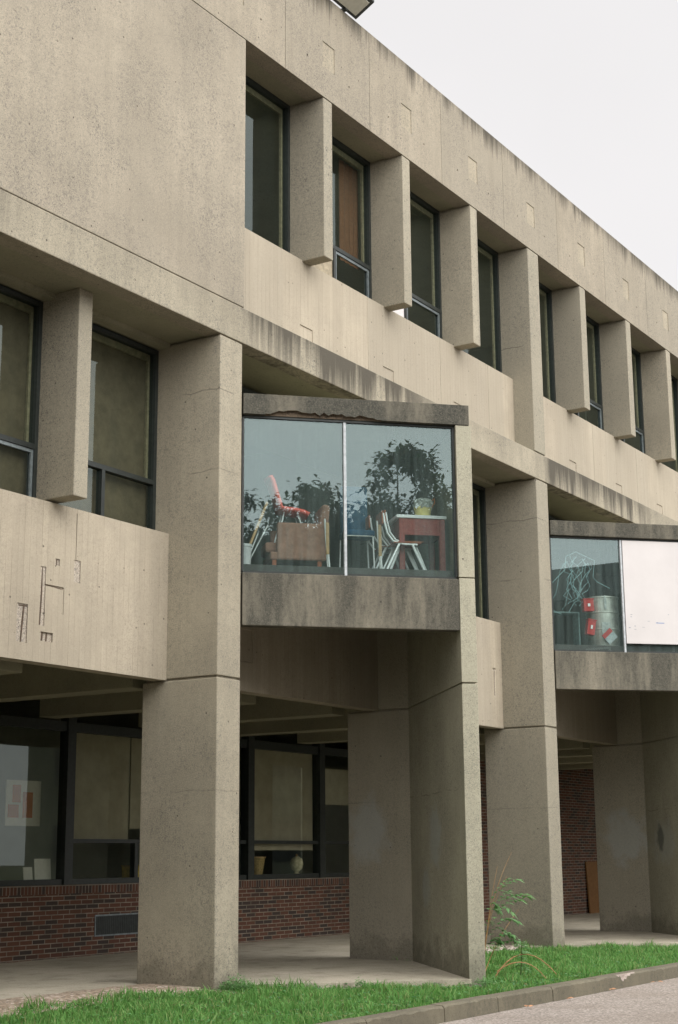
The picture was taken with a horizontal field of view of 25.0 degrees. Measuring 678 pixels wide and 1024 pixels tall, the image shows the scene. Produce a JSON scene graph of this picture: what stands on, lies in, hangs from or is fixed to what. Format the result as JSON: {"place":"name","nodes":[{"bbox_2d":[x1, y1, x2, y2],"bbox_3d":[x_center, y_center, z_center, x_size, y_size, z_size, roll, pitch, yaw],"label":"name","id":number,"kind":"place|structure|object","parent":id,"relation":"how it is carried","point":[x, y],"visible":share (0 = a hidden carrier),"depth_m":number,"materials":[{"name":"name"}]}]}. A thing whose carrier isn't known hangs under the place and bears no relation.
{"place":"outdoors","nodes":[
{"label":"outdoors","id":0,"kind":"place"},
{"bbox_2d":[0,983,232,1017],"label":"dirt path","id":1,"kind":"structure","parent":0,"point":[13,1003],"depth_m":19.14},
{"bbox_2d":[290,854,302,873],"bbox_3d":[-0.921,7.662,33.232,0.300,0.429,0.300,-8,-15,32],"label":"vase","id":2,"kind":"object","parent":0,"point":[296,863],"visible":0.81,"depth_m":33.13,"materials":[{"name":"beige ceramic"}]},
{"bbox_2d":[0,913,677,998],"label":"pavement","id":3,"kind":"structure","parent":0,"point":[320,961],"depth_m":24.02,"materials":[{"name":"grey concrete"}]},
{"bbox_2d":[585,861,598,913],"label":"wooden board","id":4,"kind":"object","parent":3,"relation":"on","point":[591,869],"visible":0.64,"depth_m":45.16,"materials":[{"name":"brown wood"}]},
{"bbox_2d":[0,938,677,1023],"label":"lawn","id":5,"kind":"structure","parent":0,"point":[297,1001],"depth_m":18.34,"materials":[{"name":"plant"}]},
{"bbox_2d":[219,973,251,991],"bbox_3d":[-1.352,6.220,20.227,0.457,0.216,0.567,-8,-15,32],"label":"weed","id":6,"kind":"object","parent":5,"relation":"on","point":[223,985],"visible":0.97,"depth_m":20.18,"materials":[{"name":"green plant"}]},
{"bbox_2d":[354,975,366,985],"bbox_3d":[0.286,6.363,20.744,0.172,0.151,0.345,-7,-14,25],"label":"weed","id":7,"kind":"object","parent":5,"relation":"on","point":[356,984],"visible":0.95,"depth_m":20.72,"materials":[{"name":"green plant"}]},
{"bbox_2d":[472,975,500,985],"bbox_3d":[2.014,6.407,20.926,0.344,0.122,0.491,-8,-15,32],"label":"weed","id":8,"kind":"object","parent":5,"relation":"on","point":[485,981],"visible":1,"depth_m":20.90,"materials":[{"name":"green plant"}]},
{"bbox_2d":[486,944,520,952],"bbox_3d":[2.921,8.127,28.291,0.368,0.157,2.052,-8,-15,32],"label":"rubble","id":9,"kind":"object","parent":5,"relation":"on","point":[508,947],"visible":0.3,"depth_m":28.43,"materials":[{"name":"beige stone"}]},
{"bbox_2d":[484,852,556,978],"bbox_3d":[2.666,5.927,22.484,0.987,1.805,0.784,9,-16,-37],"label":"weed","id":10,"kind":"object","parent":5,"relation":"on","point":[508,934],"visible":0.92,"depth_m":22.47,"materials":[{"name":"green plant"}]},
{"bbox_2d":[512,939,531,973],"bbox_3d":[2.690,6.538,22.370,0.303,0.558,0.336,2,-13,-12],"label":"weed","id":11,"kind":"object","parent":5,"relation":"on","point":[521,957],"visible":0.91,"depth_m":22.37,"materials":[{"name":"green plant"}]},
{"bbox_2d":[331,0,677,290],"label":"sky","id":12,"kind":"structure","parent":0,"point":[584,93],"materials":[{"name":"white"}]},
{"bbox_2d":[440,978,677,1023],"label":"road","id":13,"kind":"structure","parent":0,"point":[653,1003],"depth_m":19.77,"materials":[{"name":"grey asphalt"}]},
{"bbox_3d":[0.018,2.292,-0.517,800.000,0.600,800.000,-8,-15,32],"label":"ground","id":14,"kind":"structure","parent":0,"visible":0},
{"bbox_2d":[0,0,677,989],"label":"concrete building","id":15,"kind":"structure","parent":14,"relation":"on","point":[204,330],"depth_m":25.39,"materials":[{"name":"beige concrete"}]},
{"bbox_2d":[0,285,42,497],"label":"window","id":16,"kind":"structure","parent":15,"relation":"in","point":[21,315],"depth_m":20.30,"materials":[{"name":"glass"}]},
{"bbox_2d":[5,780,40,825],"bbox_3d":[-5.513,5.084,26.688,0.016,0.780,0.850,-8,-15,32],"label":"poster","id":17,"kind":"object","parent":15,"relation":"attached to","point":[22,802],"visible":1,"depth_m":26.67,"materials":[{"name":"white paper"}]},
{"bbox_2d":[23,867,32,879],"bbox_3d":[-5.367,6.244,26.349,0.072,0.234,0.250,-8,-15,32],"label":"picture card","id":18,"kind":"object","parent":15,"relation":"on","point":[27,873],"visible":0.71,"depth_m":26.35,"materials":[{"name":"white paper"}]},
{"bbox_2d":[0,715,66,886],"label":"window","id":19,"kind":"structure","parent":15,"relation":"in","point":[8,721],"depth_m":26.42,"materials":[{"name":"brown metal"}]},
{"bbox_2d":[34,859,50,879],"bbox_3d":[-5.170,6.237,26.647,0.072,0.374,0.430,-8,-15,32],"label":"picture card","id":20,"kind":"object","parent":15,"relation":"on","point":[42,868],"visible":0.86,"depth_m":26.64,"materials":[{"name":"white paper"}]},
{"bbox_2d":[56,717,141,884],"bbox_3d":[-4.178,5.128,28.274,0.275,3.388,2.785,-8,-15,32],"label":"window","id":21,"kind":"structure","parent":15,"relation":"in","point":[94,762],"depth_m":28.04,"materials":[{"name":"grey glass"}]},
{"bbox_2d":[59,323,158,529],"bbox_3d":[-3.337,-1.161,21.582,0.180,2.920,2.195,-8,-15,32],"label":"window","id":22,"kind":"structure","parent":15,"relation":"in","point":[123,413],"depth_m":22.04,"materials":[{"name":"grey glass"}]},
{"bbox_2d":[121,865,138,877],"bbox_3d":[-3.858,6.773,28.769,0.250,0.244,0.450,-8,-15,32],"label":"cardboard box","id":23,"kind":"object","parent":15,"relation":"on","point":[125,870],"visible":0.39,"depth_m":28.61,"materials":[{"name":"cardboard"}]},
{"bbox_2d":[239,739,246,879],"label":"window","id":24,"kind":"structure","parent":15,"relation":"in","point":[242,742],"depth_m":31.56,"materials":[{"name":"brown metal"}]},
{"bbox_2d":[244,543,251,563],"bbox_3d":[-1.382,0.623,22.208,0.244,0.302,0.244,-8,-15,32],"label":"bucket","id":25,"kind":"object","parent":15,"relation":"on","point":[247,552],"visible":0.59,"depth_m":22.13,"materials":[{"name":"white paint"}]},
{"bbox_2d":[249,502,267,543],"bbox_3d":[-1.229,0.295,22.380,0.432,0.956,0.042,7,-15,-29],"label":"broom handle","id":26,"kind":"object","parent":25,"relation":"in","point":[258,522],"visible":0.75,"depth_m":22.43,"materials":[{"name":"brown wood"}]},
{"bbox_2d":[242,386,259,393],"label":"window","id":27,"kind":"structure","parent":15,"relation":"in","point":[244,390],"depth_m":24.60,"materials":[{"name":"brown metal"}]},
{"bbox_2d":[251,525,267,557],"bbox_3d":[-1.239,0.517,22.684,0.419,0.709,0.051,7,-15,-30],"label":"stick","id":28,"kind":"object","parent":15,"relation":"on","point":[258,542],"visible":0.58,"depth_m":22.70,"materials":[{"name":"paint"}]},
{"bbox_2d":[254,857,265,873],"bbox_3d":[-1.721,7.424,32.046,0.384,0.384,0.384,-8,-15,32],"label":"flower pot","id":29,"kind":"object","parent":15,"relation":"on","point":[259,864],"visible":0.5,"depth_m":31.92,"materials":[{"name":"ceramic"}]},
{"bbox_2d":[246,75,289,252],"bbox_3d":[-1.475,-5.688,24.730,0.150,2.830,2.190,-8,-15,32],"label":"window","id":30,"kind":"structure","parent":15,"relation":"in","point":[253,88],"depth_m":25.54,"materials":[{"name":"brown metal"}]},
{"bbox_2d":[240,736,318,879],"bbox_3d":[-1.203,6.114,32.745,0.215,3.388,2.785,-8,-15,32],"label":"window","id":31,"kind":"structure","parent":15,"relation":"in","point":[276,778],"depth_m":32.62,"materials":[{"name":"brown metal"}]},
{"bbox_2d":[261,505,329,566],"bbox_3d":[-0.665,0.427,23.001,0.977,1.021,0.720,2,-13,-12],"label":"armchair","id":32,"kind":"object","parent":15,"relation":"on","point":[298,544],"visible":0.82,"depth_m":22.66,"materials":[{"name":"beige fabric"}]},
{"bbox_2d":[264,475,309,541],"bbox_3d":[-0.797,-0.004,23.017,0.648,1.011,0.470,2,-13,-12],"label":"school chair","id":33,"kind":"object","parent":32,"relation":"on","point":[282,511],"visible":0.94,"depth_m":22.89,"materials":[{"name":"red plastic"}]},
{"bbox_2d":[324,519,329,566],"bbox_3d":[-0.174,0.477,22.661,0.097,0.770,0.044,2,-13,-12],"label":"slat frame","id":34,"kind":"object","parent":15,"relation":"on","point":[326,526],"visible":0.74,"depth_m":22.65,"materials":[{"name":"brown wood"}]},
{"bbox_2d":[312,743,348,877],"bbox_3d":[0.112,6.555,34.746,0.215,3.388,2.295,-8,-15,32],"label":"window","id":35,"kind":"structure","parent":15,"relation":"in","point":[330,786],"depth_m":33.97,"materials":[{"name":"brown metal"}]},
{"bbox_2d":[314,136,371,298],"bbox_3d":[-0.109,-5.231,26.803,0.155,2.830,2.332,-8,-15,32],"label":"window","id":36,"kind":"structure","parent":15,"relation":"in","point":[330,268],"depth_m":27.60,"materials":[{"name":"brown metal"}]},
{"bbox_2d":[339,159,358,270],"bbox_3d":[0.174,-5.381,27.648,0.041,1.930,0.680,-8,-15,32],"label":"curtain","id":37,"kind":"object","parent":15,"relation":"hanging from","point":[348,208],"visible":1,"depth_m":27.65,"materials":[{"name":"brown fabric"}]},
{"bbox_2d":[241,415,457,578],"bbox_3d":[0.160,-0.206,22.535,3.225,2.356,0.095,2,-13,-12],"label":"bay window","id":38,"kind":"structure","parent":15,"relation":"in","point":[343,422],"depth_m":22.57,"materials":[{"name":"brown metal"}]},
{"bbox_2d":[333,0,373,18],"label":"floodlight","id":39,"kind":"object","parent":15,"relation":"on","point":[355,9],"visible":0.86,"depth_m":26.52,"materials":[{"name":"brown metal"}]},
{"bbox_2d":[339,486,374,567],"bbox_3d":[0.264,0.265,23.235,0.488,1.428,0.460,2,-13,-12],"label":"office chair","id":40,"kind":"object","parent":15,"relation":"on","point":[357,512],"visible":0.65,"depth_m":23.40,"materials":[{"name":"blue fabric"}]},
{"bbox_2d":[376,521,382,568],"bbox_3d":[0.608,0.509,22.828,0.097,0.770,0.044,2,-13,-12],"label":"slat frame","id":41,"kind":"object","parent":15,"relation":"on","point":[379,535],"visible":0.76,"depth_m":22.82,"materials":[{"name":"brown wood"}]},
{"bbox_2d":[365,515,408,568],"bbox_3d":[0.741,0.552,23.381,0.663,0.932,0.420,2,-13,-12],"label":"steel chair","id":42,"kind":"object","parent":15,"relation":"on","point":[385,549],"visible":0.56,"depth_m":23.25,"materials":[{"name":"silver metal"}]},
{"bbox_2d":[376,511,424,569],"bbox_3d":[0.928,0.475,23.000,0.663,0.912,0.420,2,-13,-12],"label":"steel chair","id":43,"kind":"object","parent":15,"relation":"on","point":[380,519],"visible":0.81,"depth_m":22.86,"materials":[{"name":"silver metal"}]},
{"bbox_2d":[381,510,426,569],"bbox_3d":[0.972,0.488,23.175,0.664,0.961,0.420,2,-13,-12],"label":"steel chair","id":44,"kind":"object","parent":15,"relation":"on","point":[395,539],"visible":0.6,"depth_m":23.01,"materials":[{"name":"silver metal"}]},
{"bbox_2d":[386,514,445,570],"bbox_3d":[1.183,0.555,23.338,0.780,0.893,0.670,2,-13,-12],"label":"table","id":45,"kind":"object","parent":15,"relation":"on","point":[429,530],"visible":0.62,"depth_m":23.12,"materials":[{"name":"laminate"}]},
{"bbox_2d":[412,498,434,515],"bbox_3d":[1.287,-0.050,23.419,0.347,0.329,0.323,-8,-15,32],"label":"bucket","id":46,"kind":"object","parent":45,"relation":"on","point":[422,506],"visible":0.88,"depth_m":23.31,"materials":[{"name":"yellow plastic"}]},
{"bbox_2d":[393,191,441,338],"bbox_3d":[1.299,-4.759,28.945,0.155,2.830,2.348,-8,-15,32],"label":"window","id":47,"kind":"structure","parent":15,"relation":"in","point":[416,202],"depth_m":29.80,"materials":[{"name":"brown metal"}]},
{"bbox_2d":[472,483,488,619],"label":"window","id":48,"kind":"structure","parent":15,"relation":"in","point":[477,490],"depth_m":31.09,"materials":[{"name":"black glass"}]},
{"bbox_2d":[477,238,501,372],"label":"window","id":49,"kind":"structure","parent":15,"relation":"in","point":[483,249],"depth_m":31.95,"materials":[{"name":"brown metal"}]},
{"bbox_2d":[539,282,555,402],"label":"window","id":50,"kind":"structure","parent":15,"relation":"in","point":[545,292],"depth_m":34.15,"materials":[{"name":"brown metal"}]},
{"bbox_2d":[548,515,561,520],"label":"window","id":51,"kind":"structure","parent":15,"relation":"in","point":[549,517],"depth_m":34.07,"materials":[{"name":"brown metal"}]},
{"bbox_2d":[553,611,580,644],"bbox_3d":[4.543,2.438,31.445,0.760,0.738,0.330,2,-13,-12],"label":"table","id":52,"kind":"object","parent":15,"relation":"on","point":[576,628],"visible":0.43,"depth_m":31.46,"materials":[{"name":"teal metal"}]},
{"bbox_2d":[552,552,609,613],"bbox_3d":[4.912,1.454,31.268,1.318,1.298,0.264,2,-13,-12],"label":"wire tangle","id":53,"kind":"object","parent":15,"relation":"hanging from","point":[575,591],"visible":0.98,"depth_m":31.27,"materials":[{"name":"white metal"}]},
{"bbox_2d":[580,598,593,611],"bbox_3d":[5.069,1.901,31.174,0.238,0.269,0.160,2,-13,-12],"label":"red box","id":54,"kind":"object","parent":15,"relation":"attached to","point":[587,604],"visible":1,"depth_m":31.11,"materials":[{"name":"cardboard"}]},
{"bbox_2d":[574,315,603,429],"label":"window","id":55,"kind":"structure","parent":15,"relation":"in","point":[591,324],"depth_m":36.33,"materials":[{"name":"brown metal"}]},
{"bbox_2d":[585,618,596,635],"bbox_3d":[5.111,2.342,31.041,0.225,0.343,0.160,2,-13,-12],"label":"red box","id":56,"kind":"object","parent":15,"relation":"hanging from","point":[590,626],"visible":1,"depth_m":30.98,"materials":[{"name":"paper"}]},
{"bbox_2d":[585,595,619,645],"bbox_3d":[5.435,2.290,31.502,0.700,1.038,0.707,-8,-15,32],"label":"metal drum","id":57,"kind":"object","parent":15,"relation":"on","point":[605,613],"visible":0.77,"depth_m":31.24,"materials":[{"name":"metal"}]},
{"bbox_2d":[602,628,617,643],"bbox_3d":[5.498,2.523,31.035,0.339,0.339,0.020,2,-13,-12],"label":"card","id":58,"kind":"object","parent":57,"relation":"attached to","point":[609,636],"visible":1,"depth_m":31.03,"materials":[{"name":"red paper"}]},
{"bbox_2d":[549,536,677,652],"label":"bay window","id":59,"kind":"structure","parent":15,"relation":"in","point":[619,540],"depth_m":31.11,"materials":[{"name":"white metal"}]},
{"bbox_2d":[620,347,645,453],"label":"window","id":60,"kind":"structure","parent":15,"relation":"in","point":[639,429],"depth_m":38.49,"materials":[{"name":"brown metal"}]},
{"bbox_2d":[621,540,677,644],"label":"whiteboard","id":61,"kind":"object","parent":15,"relation":"attached to","point":[650,578],"visible":1,"depth_m":31.26,"materials":[{"name":"white plastic"}]},
{"bbox_2d":[671,375,677,471],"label":"window","id":62,"kind":"structure","parent":15,"relation":"in","point":[673,380],"depth_m":40.71,"materials":[{"name":"brown metal"}]},
{"bbox_2d":[317,962,677,1023],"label":"kerb","id":63,"kind":"structure","parent":14,"relation":"on","point":[452,1010],"depth_m":20.07,"materials":[{"name":"concrete"}]}
]}

